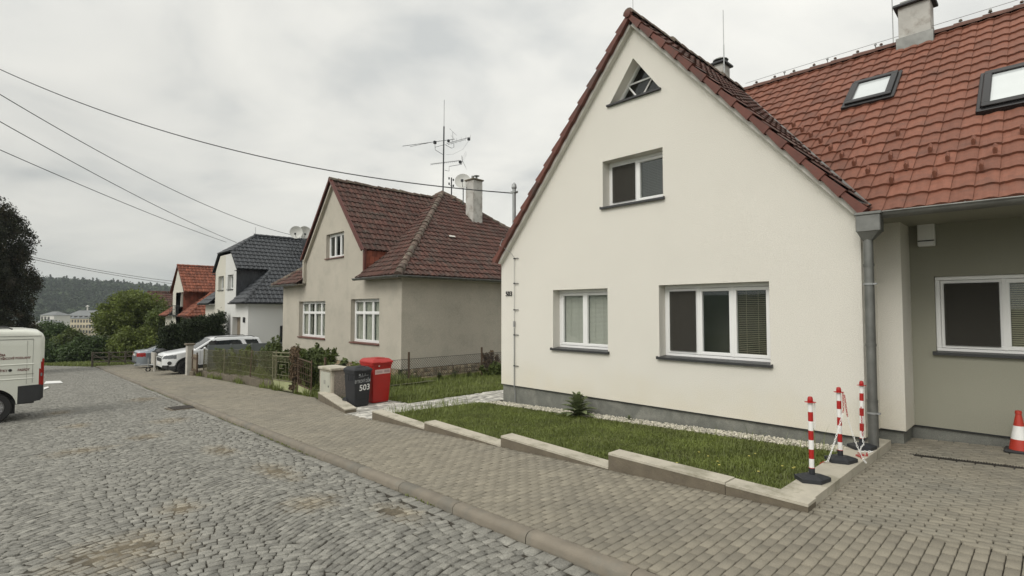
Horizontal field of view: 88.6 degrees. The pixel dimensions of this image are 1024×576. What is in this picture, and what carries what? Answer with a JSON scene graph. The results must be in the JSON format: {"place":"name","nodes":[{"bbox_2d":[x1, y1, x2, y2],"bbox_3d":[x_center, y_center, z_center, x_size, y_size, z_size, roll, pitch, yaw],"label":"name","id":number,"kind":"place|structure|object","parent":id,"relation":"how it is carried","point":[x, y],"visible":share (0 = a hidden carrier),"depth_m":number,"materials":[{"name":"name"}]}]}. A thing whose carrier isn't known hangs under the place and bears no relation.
{"place":"outdoors","nodes":[
{"label":"outdoors","id":0,"kind":"place"},
{"bbox_2d":[0,365,599,575],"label":"road","id":1,"kind":"structure","parent":0,"point":[152,544],"depth_m":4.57,"materials":[{"name":"grey stone"}]},
{"bbox_2d":[0,326,44,420],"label":"delivery van","id":2,"kind":"object","parent":1,"relation":"on","point":[22,351],"visible":1,"depth_m":11.96,"materials":[{"name":"white metal"}]},
{"bbox_2d":[44,381,62,388],"bbox_3d":[-19.436,4.084,22.255,0.627,0.294,5.884,2,-3,-42],"label":"road marking","id":3,"kind":"object","parent":1,"relation":"on","point":[47,382],"visible":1,"depth_m":23.31,"materials":[{"name":"paint"}]},
{"bbox_2d":[164,405,194,410],"bbox_3d":[-8.338,3.031,13.244,0.600,0.086,0.760,2,-3,-44],"label":"road drain","id":4,"kind":"object","parent":1,"relation":"on","point":[183,407],"visible":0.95,"depth_m":13.14,"materials":[{"name":"metal"}]},
{"bbox_2d":[144,387,431,504],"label":"kerb weeds","id":5,"kind":"object","parent":1,"relation":"on","point":[281,443],"visible":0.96,"depth_m":8.51,"materials":[{"name":"green plant"}]},
{"bbox_2d":[206,365,426,388],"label":"garden grass","id":6,"kind":"structure","parent":0,"point":[405,379],"depth_m":16.72,"materials":[{"name":"green plant"}]},
{"bbox_2d":[314,380,432,389],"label":"fenced garden ground","id":7,"kind":"structure","parent":0,"point":[407,383],"depth_m":16.09,"materials":[{"name":"green plant"}]},
{"bbox_2d":[213,347,236,370],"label":"garden shrub","id":8,"kind":"object","parent":7,"relation":"on","point":[221,353],"visible":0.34,"depth_m":23.10,"materials":[{"name":"green plant"}]},
{"bbox_2d":[230,344,258,372],"bbox_3d":[-10.914,2.961,21.633,1.062,1.290,1.390,0,-2,9],"label":"garden shrub","id":9,"kind":"object","parent":7,"relation":"on","point":[248,349],"visible":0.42,"depth_m":21.39,"materials":[{"name":"green plant"}]},
{"bbox_2d":[260,335,290,374],"bbox_3d":[-8.860,2.556,19.611,1.056,1.642,0.665,2,-3,-44],"label":"garden shrub","id":10,"kind":"object","parent":7,"relation":"on","point":[276,344],"visible":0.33,"depth_m":19.46,"materials":[{"name":"green plant"}]},
{"bbox_2d":[256,343,299,370],"bbox_3d":[-9.576,2.885,21.148,1.408,1.301,1.720,-1,-3,28],"label":"garden shrub","id":11,"kind":"object","parent":7,"relation":"on","point":[266,354],"visible":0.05,"depth_m":20.89,"materials":[{"name":"green plant"}]},
{"bbox_2d":[268,350,291,377],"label":"garden shrub","id":12,"kind":"object","parent":7,"relation":"on","point":[284,365],"visible":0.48,"depth_m":17.90,"materials":[{"name":"green plant"}]},
{"bbox_2d":[297,342,325,380],"bbox_3d":[-6.429,2.388,16.565,0.926,1.342,0.959,2,-3,-44],"label":"garden shrub","id":13,"kind":"object","parent":7,"relation":"on","point":[302,353],"visible":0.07,"depth_m":16.53,"materials":[{"name":"green plant"}]},
{"bbox_2d":[300,347,324,386],"bbox_3d":[-5.860,2.369,15.461,0.777,1.242,0.713,2,-3,-44],"label":"garden shrub","id":14,"kind":"object","parent":7,"relation":"on","point":[310,356],"visible":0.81,"depth_m":15.39,"materials":[{"name":"green plant"}]},
{"bbox_2d":[323,347,339,364],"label":"garden shrub","id":15,"kind":"object","parent":7,"relation":"on","point":[330,357],"visible":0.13,"depth_m":18.82,"materials":[{"name":"green plant"}]},
{"bbox_2d":[322,357,348,365],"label":"garden shrub","id":16,"kind":"object","parent":7,"relation":"on","point":[344,361],"visible":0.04,"depth_m":14.88,"materials":[{"name":"green plant"}]},
{"bbox_2d":[294,368,502,402],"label":"side lawn","id":17,"kind":"structure","parent":0,"point":[447,386],"depth_m":14.60,"materials":[{"name":"green plant"}]},
{"bbox_2d":[340,390,502,419],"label":"path","id":18,"kind":"structure","parent":0,"point":[365,411],"depth_m":12.06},
{"bbox_2d":[342,365,372,406],"bbox_3d":[-3.520,2.231,11.972,0.571,0.906,0.472,-2,-3,43],"label":"wheelie bin","id":19,"kind":"object","parent":18,"relation":"on","point":[357,383],"visible":0.95,"depth_m":11.82,"materials":[{"name":"plastic"}]},
{"bbox_2d":[359,357,392,402],"bbox_3d":[-3.255,2.189,12.563,0.699,1.056,0.567,-2,-3,44],"label":"wheelie bin","id":20,"kind":"object","parent":18,"relation":"on","point":[380,379],"visible":0.82,"depth_m":12.36,"materials":[{"name":"red plastic"}]},
{"bbox_2d":[0,0,1021,285],"label":"sky","id":21,"kind":"structure","parent":0,"point":[344,86],"materials":[{"name":"grey"}]},
{"bbox_2d":[200,376,887,487],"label":"garden ground","id":22,"kind":"structure","parent":0,"point":[739,473],"depth_m":6.01,"materials":[{"name":"soil"}]},
{"bbox_2d":[184,343,195,374],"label":"concrete pillar","id":23,"kind":"structure","parent":22,"relation":"on","point":[188,360],"depth_m":24.20,"materials":[{"name":"grey concrete"}]},
{"bbox_2d":[152,307,228,369],"bbox_3d":[-18.573,3.035,30.522,4.033,3.854,1.600,2,-3,-44],"label":"thuja hedge","id":24,"kind":"object","parent":22,"relation":"on","point":[173,336],"visible":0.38,"depth_m":30.18,"materials":[{"name":"green plant"}]},
{"bbox_2d":[191,350,197,373],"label":"timber gate","id":25,"kind":"structure","parent":22,"relation":"on","point":[195,361],"depth_m":23.77,"materials":[{"name":"brown wood"}]},
{"bbox_2d":[189,370,200,375],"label":"stone block","id":26,"kind":"structure","parent":22,"relation":"on","point":[191,373],"depth_m":23.80,"materials":[{"name":"stone"}]},
{"bbox_2d":[201,349,276,388],"bbox_3d":[-10.798,3.040,20.400,0.260,1.789,9.594,2,-3,-42],"label":"garden fence","id":27,"kind":"object","parent":22,"relation":"on","point":[251,379],"visible":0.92,"depth_m":19.65,"materials":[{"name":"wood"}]},
{"bbox_2d":[207,342,281,369],"bbox_3d":[-11.743,3.390,26.767,6.755,1.300,0.070,2,-3,-44],"label":"sheet fence","id":28,"kind":"object","parent":22,"relation":"on","point":[256,347],"visible":0.18,"depth_m":25.26,"materials":[{"name":"grey metal"}]},
{"bbox_2d":[194,369,319,397],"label":"grass tufts","id":29,"kind":"object","parent":22,"relation":"on","point":[273,387],"visible":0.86,"depth_m":16.77,"materials":[{"name":"green plant"}]},
{"bbox_2d":[272,352,292,391],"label":"garden gate","id":30,"kind":"structure","parent":22,"relation":"on","point":[285,384],"depth_m":16.03,"materials":[{"name":"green metal"}]},
{"bbox_2d":[297,356,311,396],"bbox_3d":[-5.742,2.447,14.525,0.036,1.080,0.936,2,-3,-44],"label":"fence panel","id":31,"kind":"object","parent":22,"relation":"on","point":[302,387],"visible":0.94,"depth_m":14.51,"materials":[{"name":"metal"}]},
{"bbox_2d":[318,365,346,397],"bbox_3d":[-4.568,2.445,13.420,0.505,0.875,0.770,2,-3,-44],"label":"electricity cabinet","id":32,"kind":"object","parent":22,"relation":"on","point":[332,378],"visible":0.65,"depth_m":13.20,"materials":[{"name":"concrete"}]},
{"bbox_2d":[318,392,356,412],"bbox_3d":[-4.054,2.726,12.136,0.293,0.318,2.775,1,-3,-31],"label":"edging stone","id":33,"kind":"object","parent":22,"relation":"on","point":[333,400],"visible":0.71,"depth_m":11.88,"materials":[{"name":"concrete"}]},
{"bbox_2d":[270,175,509,378],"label":"hipped house","id":34,"kind":"structure","parent":22,"relation":"on","point":[396,275],"depth_m":20.44,"materials":[{"name":"paint"}]},
{"bbox_2d":[297,301,324,339],"bbox_3d":[-8.472,1.377,23.047,0.797,1.680,2.800,2,-3,-44],"label":"window","id":35,"kind":"structure","parent":34,"relation":"in","point":[313,311],"depth_m":23.07,"materials":[{"name":"white glass"}]},
{"bbox_2d":[324,232,343,259],"bbox_3d":[-6.982,-1.729,21.615,0.777,1.110,1.690,2,-3,-44],"label":"window","id":36,"kind":"structure","parent":34,"relation":"in","point":[336,240],"depth_m":21.94,"materials":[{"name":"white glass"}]},
{"bbox_2d":[349,299,378,345],"bbox_3d":[-5.227,1.231,19.691,0.797,1.740,2.240,2,-3,-44],"label":"window","id":37,"kind":"structure","parent":34,"relation":"in","point":[366,310],"depth_m":19.78,"materials":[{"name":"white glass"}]},
{"bbox_2d":[405,126,470,194],"bbox_3d":[-3.670,-6.751,25.511,3.310,4.864,0.639,0,-2,1],"label":"tv aerial","id":38,"kind":"object","parent":34,"relation":"attached to","point":[448,140],"visible":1,"depth_m":25.46,"materials":[{"name":"metal"}]},
{"bbox_2d":[455,174,469,204],"bbox_3d":[-2.319,-4.668,24.591,0.665,1.385,0.710,2,-3,-44],"label":"satellite dish","id":39,"kind":"object","parent":34,"relation":"attached to","point":[460,182],"visible":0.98,"depth_m":24.58,"materials":[{"name":"paint"}]},
{"bbox_2d":[372,409,423,429],"bbox_3d":[-1.986,2.449,9.423,0.218,0.264,1.792,2,-3,-43],"label":"edging stone","id":40,"kind":"object","parent":22,"relation":"on","point":[388,416],"visible":0.68,"depth_m":9.45,"materials":[{"name":"concrete"}]},
{"bbox_2d":[323,347,500,379],"bbox_3d":[-1.901,2.603,17.605,9.156,1.112,0.050,2,-3,-44],"label":"chain link fence","id":41,"kind":"object","parent":22,"relation":"on","point":[409,361],"visible":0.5,"depth_m":17.12,"materials":[{"name":"metal"}]},
{"bbox_2d":[451,365,458,377],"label":"dry weed","id":42,"kind":"object","parent":22,"relation":"on","point":[454,373],"visible":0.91,"depth_m":17.66,"materials":[{"name":"brown plant"}]},
{"bbox_2d":[424,420,500,446],"bbox_3d":[-0.730,2.314,8.068,0.218,0.244,1.912,2,-3,-43],"label":"edging stone","id":43,"kind":"object","parent":22,"relation":"on","point":[438,427],"visible":0.68,"depth_m":8.09,"materials":[{"name":"concrete"}]},
{"bbox_2d":[479,361,500,374],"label":"garden shrub","id":44,"kind":"object","parent":22,"relation":"on","point":[494,368],"visible":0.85,"depth_m":18.07,"materials":[{"name":"green plant"}]},
{"bbox_2d":[483,350,499,368],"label":"garden shrub","id":45,"kind":"object","parent":22,"relation":"on","point":[489,358],"visible":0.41,"depth_m":19.19,"materials":[{"name":"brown plant"}]},
{"bbox_2d":[501,433,607,469],"bbox_3d":[0.543,2.157,6.696,0.218,0.256,1.842,2,-3,-43],"label":"edging stone","id":46,"kind":"object","parent":22,"relation":"on","point":[512,441],"visible":0.68,"depth_m":6.69,"materials":[{"name":"concrete"}]},
{"bbox_2d":[608,449,734,494],"bbox_3d":[1.629,1.998,5.526,0.218,0.294,1.362,2,-3,-43],"label":"edging stone","id":47,"kind":"object","parent":22,"relation":"on","point":[632,463],"visible":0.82,"depth_m":5.45,"materials":[{"name":"concrete"}]},
{"bbox_2d":[725,478,815,512],"bbox_3d":[2.335,1.940,4.764,0.234,0.211,0.717,2,-3,-44],"label":"edging stone","id":48,"kind":"object","parent":22,"relation":"on","point":[752,491],"visible":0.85,"depth_m":4.71,"materials":[{"name":"concrete"}]},
{"bbox_2d":[782,438,890,504],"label":"edging slab","id":49,"kind":"structure","parent":22,"relation":"on","point":[840,475],"depth_m":5.36,"materials":[{"name":"concrete"}]},
{"bbox_2d":[794,396,830,484],"bbox_3d":[2.910,1.452,5.071,0.300,0.806,0.260,0,-2,2],"label":"chain post","id":50,"kind":"object","parent":49,"relation":"on","point":[811,476],"visible":1,"depth_m":5.05,"materials":[{"name":"plastic"}]},
{"bbox_2d":[824,387,857,464],"bbox_3d":[3.600,1.486,5.736,0.300,0.806,0.260,0,-2,6],"label":"chain post","id":51,"kind":"object","parent":49,"relation":"on","point":[839,457],"visible":0.96,"depth_m":5.71,"materials":[{"name":"plastic"}]},
{"bbox_2d":[819,393,843,464],"bbox_3d":[3.462,1.529,5.665,0.295,0.784,0.098,0,-2,3],"label":"plastic chain","id":52,"kind":"object","parent":51,"relation":"hanging from","point":[837,430],"visible":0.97,"depth_m":5.67,"materials":[{"name":"plastic"}]},
{"bbox_2d":[844,397,866,462],"bbox_3d":[3.845,1.532,5.811,0.524,0.740,0.171,2,-3,-44],"label":"plastic chain","id":53,"kind":"object","parent":51,"relation":"hanging from","point":[857,455],"visible":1,"depth_m":5.69,"materials":[{"name":"plastic"}]},
{"bbox_2d":[847,381,876,450],"bbox_3d":[4.212,1.516,6.292,0.300,0.807,0.260,1,-2,1],"label":"chain post","id":54,"kind":"object","parent":49,"relation":"on","point":[867,446],"visible":0.98,"depth_m":6.27,"materials":[{"name":"plastic"}]},
{"bbox_2d":[859,407,872,455],"bbox_3d":[4.071,1.660,6.076,0.393,0.511,0.137,2,-3,-44],"label":"plastic chain","id":55,"kind":"object","parent":54,"relation":"hanging from","point":[863,437],"visible":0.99,"depth_m":6.21,"materials":[{"name":"white plastic"}]},
{"bbox_3d":[-6.213,2.441,15.114,0.120,1.152,0.100,2,-3,-44],"label":"gate post","id":56,"kind":"object","parent":22,"relation":"on","visible":0},
{"bbox_2d":[288,346,302,392],"bbox_3d":[-6.258,2.338,15.148,0.375,1.377,0.644,2,-3,-44],"label":"dead vine","id":57,"kind":"object","parent":56,"relation":"attached to","point":[292,369],"visible":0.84,"depth_m":15.06,"materials":[{"name":"brown plant"}]},
{"bbox_2d":[99,364,1023,575],"bbox_3d":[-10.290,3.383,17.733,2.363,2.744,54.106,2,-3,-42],"label":"pavement","id":58,"kind":"structure","parent":0,"point":[660,528],"depth_m":4.70,"materials":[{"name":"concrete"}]},
{"bbox_2d":[418,402,784,473],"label":"lawn soil","id":59,"kind":"structure","parent":0,"point":[637,444],"depth_m":7.30,"materials":[{"name":"brown soil"}]},
{"bbox_2d":[385,387,486,419],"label":"tall grass","id":60,"kind":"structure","parent":59,"relation":"on","point":[429,407],"depth_m":10.27,"materials":[{"name":"green plant"}]},
{"bbox_2d":[556,391,596,416],"bbox_3d":[1.190,2.080,9.341,0.755,0.443,0.685,2,-3,-44],"label":"mullein plant","id":61,"kind":"object","parent":59,"relation":"on","point":[576,404],"visible":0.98,"depth_m":9.32,"materials":[{"name":"green plant"}]},
{"bbox_2d":[487,401,846,451],"bbox_3d":[1.894,2.243,8.938,0.386,0.280,6.689,2,-3,-44],"label":"gravel strip","id":62,"kind":"object","parent":59,"relation":"on","point":[778,440],"visible":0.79,"depth_m":8.06,"materials":[{"name":"white gravel"}]},
{"bbox_2d":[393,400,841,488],"bbox_3d":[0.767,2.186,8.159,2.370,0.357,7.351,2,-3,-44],"label":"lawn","id":63,"kind":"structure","parent":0,"point":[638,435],"depth_m":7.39,"materials":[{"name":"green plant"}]},
{"bbox_2d":[809,438,1023,558],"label":"driveway","id":64,"kind":"structure","parent":0,"point":[887,489],"depth_m":4.80,"materials":[{"name":"grey concrete"}]},
{"bbox_2d":[910,453,1023,468],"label":"drainage channel","id":65,"kind":"object","parent":64,"relation":"on","point":[975,462],"visible":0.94,"depth_m":6.02,"materials":[{"name":"black plastic"}]},
{"bbox_2d":[1003,410,1023,454],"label":"traffic cone","id":66,"kind":"object","parent":64,"relation":"on","point":[1016,445],"visible":1,"depth_m":6.34,"materials":[{"name":"orange plastic"}]},
{"bbox_3d":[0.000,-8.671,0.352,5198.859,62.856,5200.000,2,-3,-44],"label":"ground","id":67,"kind":"structure","parent":0,"visible":0},
{"bbox_2d":[0,196,45,331],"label":"deciduous tree","id":68,"kind":"object","parent":67,"relation":"on","point":[14,272],"visible":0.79,"depth_m":31.48,"materials":[{"name":"green plant"}]},
{"bbox_2d":[33,320,64,324],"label":"building","id":69,"kind":"structure","parent":67,"relation":"on","point":[38,322],"depth_m":326.14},
{"bbox_2d":[38,319,70,343],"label":"dark tree","id":70,"kind":"object","parent":67,"relation":"on","point":[52,329],"visible":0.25,"depth_m":51.16,"materials":[{"name":"green plant"}]},
{"bbox_2d":[40,312,69,326],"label":"villa","id":71,"kind":"object","parent":67,"relation":"on","point":[62,317],"visible":0.27,"depth_m":354.50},
{"bbox_2d":[44,337,67,362],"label":"bush","id":72,"kind":"object","parent":67,"relation":"on","point":[50,356],"visible":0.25,"depth_m":47.89,"materials":[{"name":"green plant"}]},
{"bbox_2d":[49,327,87,345],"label":"round bush","id":73,"kind":"object","parent":67,"relation":"on","point":[70,334],"visible":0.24,"depth_m":49.30,"materials":[{"name":"green plant"}]},
{"bbox_2d":[55,333,115,361],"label":"broad bush","id":74,"kind":"object","parent":67,"relation":"on","point":[81,348],"visible":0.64,"depth_m":45.41,"materials":[{"name":"green plant"}]},
{"bbox_2d":[69,305,101,336],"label":"institution building","id":75,"kind":"structure","parent":67,"relation":"on","point":[80,320],"depth_m":375.47,"materials":[{"name":"beige paint"}]},
{"bbox_2d":[7,274,170,326],"bbox_3d":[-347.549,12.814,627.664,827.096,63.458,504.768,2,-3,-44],"label":"hill forest","id":76,"kind":"object","parent":67,"relation":"on","point":[57,294],"visible":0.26,"depth_m":561.49,"materials":[{"name":"green plant"}]},
{"bbox_2d":[44,359,134,366],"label":"verge grass","id":77,"kind":"structure","parent":67,"relation":"on","point":[75,363],"depth_m":40.53,"materials":[{"name":"green plant"}]},
{"bbox_2d":[87,312,113,336],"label":"yellow green tree","id":78,"kind":"object","parent":67,"relation":"on","point":[95,331],"visible":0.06,"depth_m":50.69,"materials":[{"name":"green plant"}]},
{"bbox_2d":[100,334,112,355],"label":"dark bush","id":79,"kind":"object","parent":67,"relation":"on","point":[105,338],"visible":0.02,"depth_m":47.48,"materials":[{"name":"green plant"}]},
{"bbox_2d":[91,351,132,366],"bbox_3d":[-28.577,5.162,37.980,3.105,1.150,0.150,1,-2,-20],"label":"wooden rail fence","id":80,"kind":"object","parent":67,"relation":"on","point":[108,357],"visible":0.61,"depth_m":37.79,"materials":[{"name":"brown wood"}]},
{"bbox_2d":[102,321,158,360],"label":"olive bush","id":81,"kind":"object","parent":67,"relation":"on","point":[128,339],"visible":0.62,"depth_m":43.49,"materials":[{"name":"green plant"}]},
{"bbox_2d":[90,286,172,334],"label":"yellow green tree","id":82,"kind":"object","parent":67,"relation":"on","point":[127,308],"visible":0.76,"depth_m":47.80,"materials":[{"name":"green plant"}]},
{"bbox_2d":[139,303,184,332],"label":"young tree","id":83,"kind":"object","parent":67,"relation":"on","point":[152,318],"visible":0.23,"depth_m":45.73,"materials":[{"name":"green plant"}]},
{"bbox_2d":[147,291,190,319],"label":"red roofed house","id":84,"kind":"structure","parent":67,"relation":"on","point":[169,299],"depth_m":53.20,"materials":[{"name":"tile"}]},
{"bbox_2d":[159,264,215,324],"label":"orange roofed house","id":85,"kind":"structure","parent":67,"relation":"on","point":[192,286],"depth_m":41.92,"materials":[{"name":"tile"}]},
{"bbox_2d":[7,251,167,280],"bbox_3d":[-30.132,-1.555,38.204,0.029,1.476,15.833,0,-2,8],"label":"overhead wire","id":86,"kind":"object","parent":85,"relation":"attached to","point":[94,269],"visible":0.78,"depth_m":37.84,"materials":[{"name":"metal"}]},
{"bbox_2d":[37,260,171,283],"bbox_3d":[-30.132,-1.360,38.203,0.029,1.553,15.838,0,-2,8],"label":"overhead wire","id":87,"kind":"object","parent":85,"relation":"attached to","point":[100,272],"visible":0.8,"depth_m":38.38,"materials":[{"name":"metal"}]},
{"bbox_2d":[197,227,306,342],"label":"white house","id":88,"kind":"structure","parent":67,"relation":"on","point":[245,296],"depth_m":31.69,"materials":[{"name":"paint"}]},
{"bbox_2d":[1,150,224,241],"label":"overhead wire","id":89,"kind":"object","parent":88,"relation":"attached to","point":[100,193],"visible":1,"depth_m":21.45,"materials":[{"name":"metal"}]},
{"bbox_2d":[0,121,236,242],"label":"overhead wire","id":90,"kind":"object","parent":88,"relation":"attached to","point":[103,178],"visible":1,"depth_m":20.32,"materials":[{"name":"metal"}]},
{"bbox_2d":[0,94,289,234],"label":"overhead wire","id":91,"kind":"object","parent":88,"relation":"attached to","point":[123,164],"visible":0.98,"depth_m":20.43,"materials":[{"name":"metal"}]},
{"bbox_2d":[226,275,232,289],"bbox_3d":[-16.833,-0.352,32.093,0.827,0.990,1.200,2,-3,-44],"label":"window","id":92,"kind":"structure","parent":88,"relation":"in","point":[231,275],"depth_m":32.31,"materials":[{"name":"white plastic"}]},
{"bbox_2d":[237,317,240,334],"bbox_3d":[-15.957,3.111,30.991,0.080,2.800,1.500,2,-3,-44],"label":"entrance door","id":93,"kind":"structure","parent":88,"relation":"in","point":[238,319],"depth_m":31.38,"materials":[{"name":"brown wood"}]},
{"bbox_2d":[280,326,282,341],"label":"window","id":94,"kind":"structure","parent":88,"relation":"in","point":[281,327],"depth_m":30.55,"materials":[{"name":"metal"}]},
{"bbox_2d":[290,226,302,254],"bbox_3d":[-13.818,-3.026,33.501,0.710,1.868,0.537,-1,-3,31],"label":"satellite dish","id":95,"kind":"object","parent":88,"relation":"attached to","point":[296,232],"visible":1,"depth_m":33.56,"materials":[{"name":"paint"}]},
{"bbox_2d":[294,226,309,255],"bbox_3d":[-13.519,-3.036,33.915,0.874,1.922,0.536,-1,-2,14],"label":"satellite dish","id":96,"kind":"object","parent":88,"relation":"attached to","point":[306,231],"visible":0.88,"depth_m":33.97,"materials":[{"name":"paint"}]},
{"bbox_2d":[96,366,658,575],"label":"kerb","id":97,"kind":"structure","parent":67,"relation":"on","point":[595,562],"depth_m":4.86,"materials":[{"name":"concrete"}]},
{"bbox_2d":[492,0,1023,447],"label":"gabled house","id":98,"kind":"structure","parent":67,"relation":"on","point":[692,238],"depth_m":7.97,"materials":[{"name":"paint"}]},
{"bbox_2d":[0,69,509,192],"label":"overhead wire","id":99,"kind":"object","parent":98,"relation":"attached to","point":[257,155],"visible":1,"depth_m":13.11,"materials":[{"name":"metal"}]},
{"bbox_2d":[550,289,609,353],"bbox_3d":[1.519,0.605,10.146,0.817,1.245,1.410,2,-3,-44],"label":"window","id":100,"kind":"structure","parent":98,"relation":"in","point":[583,313],"depth_m":10.07,"materials":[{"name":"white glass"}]},
{"bbox_2d":[599,151,664,209],"bbox_3d":[2.338,-1.897,9.405,0.827,0.945,1.320,2,-3,-44],"label":"window","id":101,"kind":"structure","parent":98,"relation":"in","point":[636,180],"depth_m":9.49,"materials":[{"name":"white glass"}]},
{"bbox_2d":[606,64,660,107],"bbox_3d":[2.287,-3.661,9.351,0.565,0.725,1.090,2,-3,-44],"label":"window","id":102,"kind":"structure","parent":98,"relation":"in","point":[647,86],"depth_m":9.45,"materials":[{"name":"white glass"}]},
{"bbox_2d":[656,282,772,367],"bbox_3d":[3.297,0.530,8.306,0.817,1.285,1.850,2,-3,-44],"label":"window","id":103,"kind":"structure","parent":98,"relation":"in","point":[725,323],"depth_m":8.40,"materials":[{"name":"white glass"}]},
{"bbox_2d":[933,274,1023,358],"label":"window","id":104,"kind":"structure","parent":98,"relation":"in","point":[977,315],"depth_m":6.91,"materials":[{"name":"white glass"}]},
{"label":"parking court","id":105,"kind":"structure","parent":0,"visible":0},
{"bbox_2d":[131,345,157,366],"bbox_3d":[-21.454,4.239,33.632,4.600,1.470,1.780,2,-3,-44],"label":"silver sedan","id":106,"kind":"object","parent":105,"relation":"on","point":[141,356],"visible":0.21,"depth_m":31.79,"materials":[{"name":"paint"}]},
{"bbox_2d":[134,348,166,371],"bbox_3d":[-19.152,3.925,28.982,2.800,1.240,1.660,2,-3,-44],"label":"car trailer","id":107,"kind":"object","parent":105,"relation":"on","point":[154,356],"visible":0.36,"depth_m":28.31,"materials":[{"name":"metal"}]},
{"bbox_2d":[156,334,261,373],"bbox_3d":[-15.209,3.329,26.696,4.635,1.786,2.240,2,-3,-44],"label":"white suv","id":108,"kind":"object","parent":105,"relation":"on","point":[173,360],"visible":0.56,"depth_m":25.52,"materials":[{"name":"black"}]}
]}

